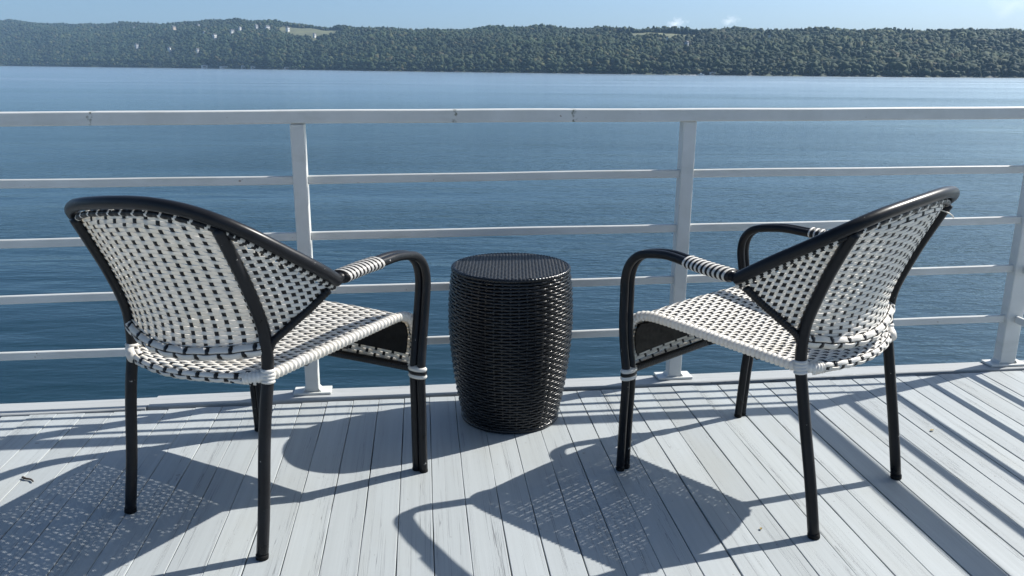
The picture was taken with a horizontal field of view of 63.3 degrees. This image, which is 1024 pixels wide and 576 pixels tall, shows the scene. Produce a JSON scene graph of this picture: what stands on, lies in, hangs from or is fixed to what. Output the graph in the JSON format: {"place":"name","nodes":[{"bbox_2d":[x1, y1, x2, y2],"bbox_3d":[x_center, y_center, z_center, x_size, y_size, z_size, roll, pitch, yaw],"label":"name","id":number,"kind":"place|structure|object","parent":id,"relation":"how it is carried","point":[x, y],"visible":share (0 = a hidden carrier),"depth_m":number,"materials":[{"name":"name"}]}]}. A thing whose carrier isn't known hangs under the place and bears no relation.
{"place":"outdoors","nodes":[
{"label":"outdoors","id":0,"kind":"place"},
{"bbox_2d":[0,66,1023,403],"bbox_3d":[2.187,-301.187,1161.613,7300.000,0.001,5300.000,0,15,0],"label":"lake water","id":1,"kind":"structure","parent":0,"point":[70,152],"depth_m":58.79,"materials":[{"name":"blue liquid"}]},
{"bbox_2d":[0,25,1023,77],"bbox_3d":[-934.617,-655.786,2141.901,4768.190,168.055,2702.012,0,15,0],"label":"hillside","id":2,"kind":"structure","parent":0,"point":[303,31],"depth_m":1214.53,"materials":[{"name":"green plant"}]},
{"bbox_2d":[0,17,1023,76],"bbox_3d":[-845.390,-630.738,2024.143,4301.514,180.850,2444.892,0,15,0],"label":"forest","id":3,"kind":"object","parent":2,"relation":"on","point":[887,51],"visible":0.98,"depth_m":1258.12,"materials":[{"name":"green plant"}]},
{"bbox_2d":[0,0,1023,30],"label":"sky","id":4,"kind":"structure","parent":0,"point":[923,15],"materials":[{"name":"blue"}]},
{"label":"deck frame","id":5,"kind":"structure","parent":0,"visible":0},
{"bbox_2d":[0,397,156,417],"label":"edge board","id":6,"kind":"object","parent":5,"relation":"on","point":[67,407],"visible":0.7,"depth_m":2.87,"materials":[{"name":"white wood"}]},
{"bbox_2d":[396,419,468,575],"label":"deck base","id":7,"kind":"object","parent":5,"relation":"on","point":[432,510],"depth_m":2.27,"materials":[{"name":"grey wood"}]},
{"bbox_2d":[0,371,1023,575],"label":"deck","id":8,"kind":"structure","parent":7,"relation":"on","point":[707,483],"depth_m":2.34,"materials":[{"name":"paint"}]},
{"bbox_2d":[64,195,430,560],"bbox_3d":[-0.688,0.146,2.209,0.725,0.881,0.720,8,17,27],"label":"armchair","id":9,"kind":"object","parent":8,"relation":"on","point":[255,321],"visible":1,"depth_m":1.95,"materials":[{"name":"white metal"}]},
{"bbox_2d":[448,252,572,433],"bbox_3d":[-0.005,0.178,2.776,0.414,0.524,0.414,0,15,0],"label":"wicker stool","id":10,"kind":"object","parent":8,"relation":"on","point":[510,320],"visible":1,"depth_m":2.62,"materials":[{"name":"black wicker"}]},
{"bbox_2d":[0,106,1023,395],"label":"deck railing","id":11,"kind":"object","parent":8,"relation":"on","point":[678,280],"visible":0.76,"depth_m":2.92,"materials":[{"name":"white metal"}]},
{"bbox_2d":[616,186,959,539],"bbox_3d":[0.766,0.125,2.332,0.723,0.878,0.707,-13,20,-40],"label":"armchair","id":12,"kind":"object","parent":8,"relation":"on","point":[806,317],"visible":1,"depth_m":2.10,"materials":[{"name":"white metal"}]},
{"bbox_2d":[147,360,1023,410],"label":"edge board","id":13,"kind":"object","parent":5,"relation":"on","point":[222,400],"visible":0.62,"depth_m":3.11,"materials":[{"name":"white wood"}]}
]}

